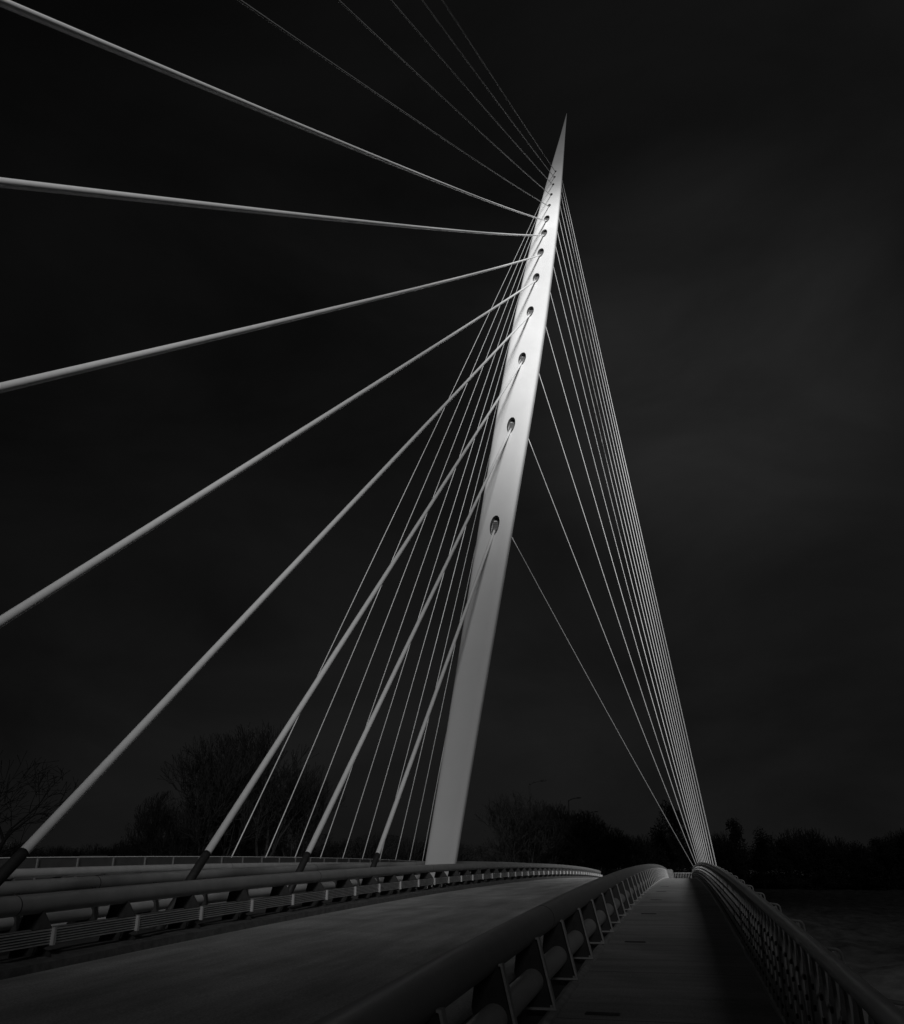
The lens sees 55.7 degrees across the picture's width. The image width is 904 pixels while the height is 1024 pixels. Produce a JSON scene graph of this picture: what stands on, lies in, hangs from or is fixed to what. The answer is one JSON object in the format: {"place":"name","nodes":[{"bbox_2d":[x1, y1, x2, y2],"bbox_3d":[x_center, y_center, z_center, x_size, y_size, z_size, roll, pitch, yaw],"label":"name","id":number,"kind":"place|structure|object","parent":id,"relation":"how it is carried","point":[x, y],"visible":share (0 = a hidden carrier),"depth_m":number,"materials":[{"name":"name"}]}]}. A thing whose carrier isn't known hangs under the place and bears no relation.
{"place":"outdoors","nodes":[
{"label":"outdoors","id":0,"kind":"place"},
{"bbox_2d":[51,897,261,925],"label":"road","id":1,"kind":"structure","parent":0,"point":[105,917],"depth_m":20.01,"materials":[{"name":"grey asphalt"}]},
{"bbox_2d":[0,878,597,1023],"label":"road","id":2,"kind":"structure","parent":0,"point":[308,970],"depth_m":11.98,"materials":[{"name":"grey asphalt"}]},
{"bbox_2d":[0,0,903,858],"label":"sky","id":3,"kind":"structure","parent":0,"point":[733,176],"materials":[{"name":"black"}]},
{"bbox_2d":[397,859,903,908],"bbox_3d":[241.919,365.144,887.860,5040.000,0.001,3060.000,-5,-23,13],"label":"ground","id":4,"kind":"structure","parent":0,"point":[836,888],"depth_m":223.01,"materials":[{"name":"black plant"}]},
{"bbox_2d":[0,751,77,856],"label":"bare tree","id":5,"kind":"object","parent":4,"relation":"on","point":[10,831],"visible":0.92,"depth_m":91.73,"materials":[{"name":"black plant"}]},
{"bbox_2d":[115,791,208,857],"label":"bare tree","id":6,"kind":"object","parent":4,"relation":"on","point":[163,824],"visible":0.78,"depth_m":105.49,"materials":[{"name":"black plant"}]},
{"bbox_2d":[157,733,276,857],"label":"bare tree","id":7,"kind":"object","parent":4,"relation":"on","point":[220,782],"visible":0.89,"depth_m":107.04,"materials":[{"name":"black plant"}]},
{"bbox_2d":[170,794,290,857],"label":"bare tree","id":8,"kind":"object","parent":4,"relation":"on","point":[235,838],"visible":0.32,"depth_m":113.80,"materials":[{"name":"black plant"}]},
{"bbox_2d":[188,730,280,847],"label":"bare tree","id":9,"kind":"object","parent":4,"relation":"on","point":[237,759],"visible":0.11,"depth_m":124.41,"materials":[{"name":"black plant"}]},
{"bbox_2d":[215,720,328,857],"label":"bare tree","id":10,"kind":"object","parent":4,"relation":"on","point":[261,748],"visible":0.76,"depth_m":112.00,"materials":[{"name":"black plant"}]},
{"bbox_2d":[235,770,346,857],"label":"bare tree","id":11,"kind":"object","parent":4,"relation":"on","point":[303,816],"visible":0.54,"depth_m":115.22,"materials":[{"name":"black plant"}]},
{"bbox_2d":[0,890,783,1023],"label":"bridge deck","id":12,"kind":"structure","parent":4,"relation":"on","point":[524,1016],"depth_m":13.45,"materials":[{"name":"concrete"}]},
{"bbox_2d":[0,856,415,880],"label":"railing","id":13,"kind":"object","parent":12,"relation":"on","point":[56,862],"visible":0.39,"depth_m":35.32,"materials":[{"name":"metal"}]},
{"bbox_2d":[59,878,510,942],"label":"median kerb","id":14,"kind":"structure","parent":12,"relation":"on","point":[265,908],"depth_m":23.03,"materials":[{"name":"concrete"}]},
{"bbox_2d":[0,861,516,933],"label":"crash barrier","id":15,"kind":"object","parent":14,"relation":"on","point":[13,888],"visible":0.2,"depth_m":18.34,"materials":[{"name":"metal"}]},
{"bbox_2d":[0,876,596,979],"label":"kerb","id":16,"kind":"structure","parent":12,"relation":"on","point":[58,958],"depth_m":15.51,"materials":[{"name":"concrete"}]},
{"bbox_2d":[0,863,602,957],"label":"crash barrier","id":17,"kind":"object","parent":16,"relation":"on","point":[37,932],"visible":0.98,"depth_m":17.03,"materials":[{"name":"metal"}]},
{"bbox_2d":[231,203,540,857],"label":"back stay","id":18,"kind":"object","parent":12,"relation":"attached to","point":[362,581],"visible":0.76,"depth_m":59.22,"materials":[{"name":"metal"}]},
{"bbox_2d":[265,216,537,857],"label":"back stay","id":19,"kind":"object","parent":12,"relation":"attached to","point":[378,592],"visible":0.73,"depth_m":60.49,"materials":[{"name":"metal"}]},
{"bbox_2d":[295,236,532,856],"bbox_3d":[2.860,-14.571,92.035,0.122,98.953,59.321,-10,-24,23],"label":"back stay","id":20,"kind":"object","parent":12,"relation":"attached to","point":[395,595],"visible":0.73,"depth_m":64.66,"materials":[{"name":"metal"}]},
{"bbox_2d":[320,261,526,857],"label":"back stay","id":21,"kind":"object","parent":12,"relation":"attached to","point":[414,586],"visible":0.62,"depth_m":70.00,"materials":[{"name":"metal"}]},
{"bbox_2d":[342,297,518,857],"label":"back stay","id":22,"kind":"object","parent":12,"relation":"attached to","point":[421,607],"visible":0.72,"depth_m":72.18,"materials":[{"name":"metal"}]},
{"bbox_2d":[422,736,445,860],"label":"back stay","id":23,"kind":"object","parent":12,"relation":"attached to","point":[433,801],"visible":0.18,"depth_m":75.39,"materials":[{"name":"metal"}]},
{"bbox_2d":[362,341,509,858],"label":"back stay","id":24,"kind":"object","parent":12,"relation":"attached to","point":[428,626],"visible":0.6,"depth_m":72.80,"materials":[{"name":"metal"}]},
{"bbox_2d":[380,390,500,857],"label":"back stay","id":25,"kind":"object","parent":12,"relation":"attached to","point":[440,624],"visible":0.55,"depth_m":76.24,"materials":[{"name":"metal"}]},
{"bbox_2d":[395,456,489,860],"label":"back stay","id":26,"kind":"object","parent":12,"relation":"attached to","point":[440,668],"visible":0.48,"depth_m":76.67,"materials":[{"name":"metal"}]},
{"bbox_2d":[409,546,475,859],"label":"back stay","id":27,"kind":"object","parent":12,"relation":"attached to","point":[440,715],"visible":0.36,"depth_m":75.89,"materials":[{"name":"metal"}]},
{"bbox_2d":[462,978,515,1023],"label":"road kerb","id":28,"kind":"structure","parent":12,"relation":"on","point":[467,1019],"depth_m":8.15,"materials":[{"name":"concrete"}]},
{"bbox_2d":[425,114,566,886],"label":"pylon","id":29,"kind":"object","parent":12,"relation":"on","point":[503,483],"visible":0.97,"depth_m":57.77,"materials":[{"name":"white paint"}]},
{"bbox_2d":[0,313,530,885],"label":"stay cable","id":30,"kind":"object","parent":29,"relation":"attached to","point":[16,859],"visible":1,"depth_m":18.49,"materials":[{"name":"white metal"}]},
{"bbox_2d":[0,279,536,627],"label":"stay cable","id":31,"kind":"object","parent":29,"relation":"attached to","point":[15,612],"visible":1,"depth_m":19.24,"materials":[{"name":"white metal"}]},
{"bbox_2d":[0,254,541,392],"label":"stay cable","id":32,"kind":"object","parent":29,"relation":"attached to","point":[19,383],"visible":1,"depth_m":19.91,"materials":[{"name":"white metal"}]},
{"bbox_2d":[0,177,544,235],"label":"stay cable","id":33,"kind":"object","parent":29,"relation":"attached to","point":[18,184],"visible":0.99,"depth_m":20.53,"materials":[{"name":"white metal"}]},
{"bbox_2d":[0,0,547,221],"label":"stay cable","id":34,"kind":"object","parent":29,"relation":"attached to","point":[28,13],"visible":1,"depth_m":21.19,"materials":[{"name":"white metal"}]},
{"bbox_2d":[137,360,522,933],"bbox_3d":[0.280,-2.792,48.058,0.432,44.172,51.262,-5,-23,13],"label":"stay cable","id":35,"kind":"object","parent":29,"relation":"attached to","point":[198,866],"visible":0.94,"depth_m":24.51,"materials":[{"name":"white metal"}]},
{"bbox_2d":[236,0,549,206],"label":"stay cable","id":36,"kind":"object","parent":29,"relation":"attached to","point":[249,7],"visible":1,"depth_m":34.58,"materials":[{"name":"white metal"}]},
{"bbox_2d":[281,426,512,910],"bbox_3d":[0.126,1.802,45.552,0.432,33.560,38.329,-5,-23,13],"label":"stay cable","id":37,"kind":"object","parent":29,"relation":"attached to","point":[310,848],"visible":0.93,"depth_m":31.12,"materials":[{"name":"white metal"}]},
{"bbox_2d":[352,527,495,898],"bbox_3d":[-0.047,6.847,42.782,0.432,22.013,24.368,-5,-23,13],"label":"stay cable","id":38,"kind":"object","parent":29,"relation":"attached to","point":[393,809],"visible":0.9,"depth_m":36.62,"materials":[{"name":"white metal"}]},
{"bbox_2d":[336,0,551,195],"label":"stay cable","id":39,"kind":"object","parent":29,"relation":"attached to","point":[380,39],"visible":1,"depth_m":46.70,"materials":[{"name":"white metal"}]},
{"bbox_2d":[389,0,552,184],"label":"stay cable","id":40,"kind":"object","parent":29,"relation":"attached to","point":[410,23],"visible":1,"depth_m":57.34,"materials":[{"name":"white metal"}]},
{"bbox_2d":[421,0,554,177],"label":"stay cable","id":41,"kind":"object","parent":29,"relation":"attached to","point":[426,6],"visible":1,"depth_m":66.72,"materials":[{"name":"white metal"}]},
{"bbox_2d":[441,0,555,171],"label":"stay cable","id":42,"kind":"object","parent":29,"relation":"attached to","point":[489,72],"visible":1,"depth_m":73.22,"materials":[{"name":"white metal"}]},
{"bbox_2d":[538,878,666,1023],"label":"footpath kerb","id":43,"kind":"structure","parent":12,"relation":"on","point":[562,999],"depth_m":11.31,"materials":[{"name":"concrete"}]},
{"bbox_2d":[311,864,673,1023],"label":"crash barrier","id":44,"kind":"object","parent":43,"relation":"on","point":[572,925],"visible":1,"depth_m":8.00,"materials":[{"name":"metal"}]},
{"bbox_2d":[512,538,693,866],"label":"back stay","id":45,"kind":"object","parent":12,"relation":"attached to","point":[597,694],"visible":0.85,"depth_m":65.88,"materials":[{"name":"metal"}]},
{"bbox_2d":[528,438,695,863],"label":"back stay","id":46,"kind":"object","parent":12,"relation":"attached to","point":[610,648],"visible":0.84,"depth_m":72.18,"materials":[{"name":"metal"}]},
{"bbox_2d":[539,374,697,862],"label":"back stay","id":47,"kind":"object","parent":12,"relation":"attached to","point":[619,623],"visible":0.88,"depth_m":75.68,"materials":[{"name":"metal"}]},
{"bbox_2d":[546,328,698,861],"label":"back stay","id":48,"kind":"object","parent":12,"relation":"attached to","point":[625,606],"visible":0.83,"depth_m":77.23,"materials":[{"name":"metal"}]},
{"bbox_2d":[550,292,700,861],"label":"back stay","id":49,"kind":"object","parent":12,"relation":"attached to","point":[629,595],"visible":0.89,"depth_m":77.02,"materials":[{"name":"metal"}]},
{"bbox_2d":[553,267,701,861],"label":"back stay","id":50,"kind":"object","parent":12,"relation":"attached to","point":[633,588],"visible":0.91,"depth_m":75.68,"materials":[{"name":"metal"}]},
{"bbox_2d":[556,249,702,860],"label":"back stay","id":51,"kind":"object","parent":12,"relation":"attached to","point":[637,588],"visible":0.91,"depth_m":73.35,"materials":[{"name":"metal"}]},
{"bbox_2d":[557,231,704,861],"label":"back stay","id":52,"kind":"object","parent":12,"relation":"attached to","point":[639,585],"visible":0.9,"depth_m":70.33,"materials":[{"name":"metal"}]},
{"bbox_2d":[559,219,706,862],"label":"back stay","id":53,"kind":"object","parent":12,"relation":"attached to","point":[642,585],"visible":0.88,"depth_m":67.08,"materials":[{"name":"metal"}]},
{"bbox_2d":[560,207,708,862],"bbox_3d":[15.291,-13.204,88.280,0.125,93.670,51.863,-1,-22,2],"label":"back stay","id":54,"kind":"object","parent":12,"relation":"attached to","point":[645,584],"visible":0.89,"depth_m":63.62,"materials":[{"name":"metal"}]},
{"bbox_2d":[561,196,710,863],"bbox_3d":[15.220,-15.734,89.144,0.125,98.953,59.307,-1,-22,3],"label":"back stay","id":55,"kind":"object","parent":12,"relation":"attached to","point":[648,586],"visible":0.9,"depth_m":59.57,"materials":[{"name":"metal"}]},
{"bbox_2d":[562,189,713,864],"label":"back stay","id":56,"kind":"object","parent":12,"relation":"attached to","point":[650,583],"visible":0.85,"depth_m":55.76,"materials":[{"name":"metal"}]},
{"bbox_2d":[562,181,716,865],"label":"back stay","id":57,"kind":"object","parent":12,"relation":"attached to","point":[653,588],"visible":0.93,"depth_m":51.08,"materials":[{"name":"metal"}]},
{"bbox_2d":[553,878,780,1023],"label":"footpath","id":58,"kind":"structure","parent":12,"relation":"on","point":[687,962],"depth_m":11.41,"materials":[{"name":"grey concrete"}]},
{"bbox_2d":[584,1011,620,1015],"bbox_3d":[1.550,5.157,8.809,0.360,0.011,0.126,-5,-23,13],"label":"drain grating","id":59,"kind":"object","parent":58,"relation":"on","point":[603,1013],"visible":1,"depth_m":8.78,"materials":[{"name":"metal"}]},
{"bbox_2d":[692,862,903,1023],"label":"footpath railing","id":60,"kind":"object","parent":12,"relation":"on","point":[766,933],"visible":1,"depth_m":7.47,"materials":[{"name":"metal"}]},
{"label":"far kerb","id":61,"kind":"structure","parent":12,"relation":"on","visible":0},
{"bbox_2d":[5,862,367,881],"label":"crash barrier","id":62,"kind":"object","parent":61,"relation":"on","point":[60,872],"visible":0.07,"depth_m":29.21,"materials":[{"name":"metal"}]},
{"bbox_2d":[0,827,903,889],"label":"woodland","id":63,"kind":"object","parent":4,"relation":"on","point":[486,855],"visible":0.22,"depth_m":265.54,"materials":[{"name":"black plant"}]},
{"bbox_2d":[473,790,564,863],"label":"bare tree","id":64,"kind":"object","parent":4,"relation":"on","point":[533,816],"visible":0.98,"depth_m":154.39,"materials":[{"name":"black plant"}]},
{"bbox_2d":[508,814,581,863],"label":"bare tree","id":65,"kind":"object","parent":4,"relation":"on","point":[558,832],"visible":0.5,"depth_m":160.89,"materials":[{"name":"black plant"}]},
{"bbox_2d":[525,800,605,867],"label":"bare tree","id":66,"kind":"object","parent":4,"relation":"on","point":[577,830],"visible":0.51,"depth_m":164.45,"materials":[{"name":"black plant"}]},
{"bbox_2d":[548,810,617,868],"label":"bare tree","id":67,"kind":"object","parent":4,"relation":"on","point":[600,836],"visible":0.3,"depth_m":174.59,"materials":[{"name":"black plant"}]},
{"bbox_2d":[566,824,631,875],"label":"bare tree","id":68,"kind":"object","parent":4,"relation":"on","point":[615,845],"visible":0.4,"depth_m":177.16,"materials":[{"name":"black plant"}]},
{"bbox_2d":[596,836,643,872],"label":"bare tree","id":69,"kind":"object","parent":4,"relation":"on","point":[628,855],"visible":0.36,"depth_m":195.22,"materials":[{"name":"black plant"}]},
{"bbox_2d":[648,817,673,873],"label":"dense tree","id":70,"kind":"object","parent":4,"relation":"on","point":[660,837],"visible":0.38,"depth_m":147.48,"materials":[{"name":"black plant"}]},
{"bbox_2d":[654,800,693,877],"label":"dense tree","id":71,"kind":"object","parent":4,"relation":"on","point":[674,849],"visible":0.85,"depth_m":138.03,"materials":[{"name":"black plant"}]},
{"bbox_2d":[719,817,751,883],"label":"dense tree","id":72,"kind":"object","parent":4,"relation":"on","point":[740,870],"visible":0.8,"depth_m":199.38,"materials":[{"name":"black plant"}]},
{"bbox_2d":[750,827,781,888],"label":"dense tree","id":73,"kind":"object","parent":4,"relation":"on","point":[762,844],"visible":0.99,"depth_m":205.49,"materials":[{"name":"black plant"}]},
{"bbox_2d":[769,837,810,889],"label":"dense tree","id":74,"kind":"object","parent":4,"relation":"on","point":[787,864],"visible":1,"depth_m":201.08,"materials":[{"name":"black plant"}]},
{"bbox_2d":[837,840,878,889],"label":"dense tree","id":75,"kind":"object","parent":4,"relation":"on","point":[859,868],"visible":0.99,"depth_m":197.02,"materials":[{"name":"black plant"}]},
{"bbox_2d":[864,836,903,889],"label":"dense tree","id":76,"kind":"object","parent":4,"relation":"on","point":[880,866],"visible":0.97,"depth_m":193.02,"materials":[{"name":"black plant"}]},
{"bbox_2d":[752,889,903,1023],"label":"water","id":77,"kind":"structure","parent":0,"point":[862,931],"depth_m":92.43,"materials":[{"name":"black liquid"}]}
]}

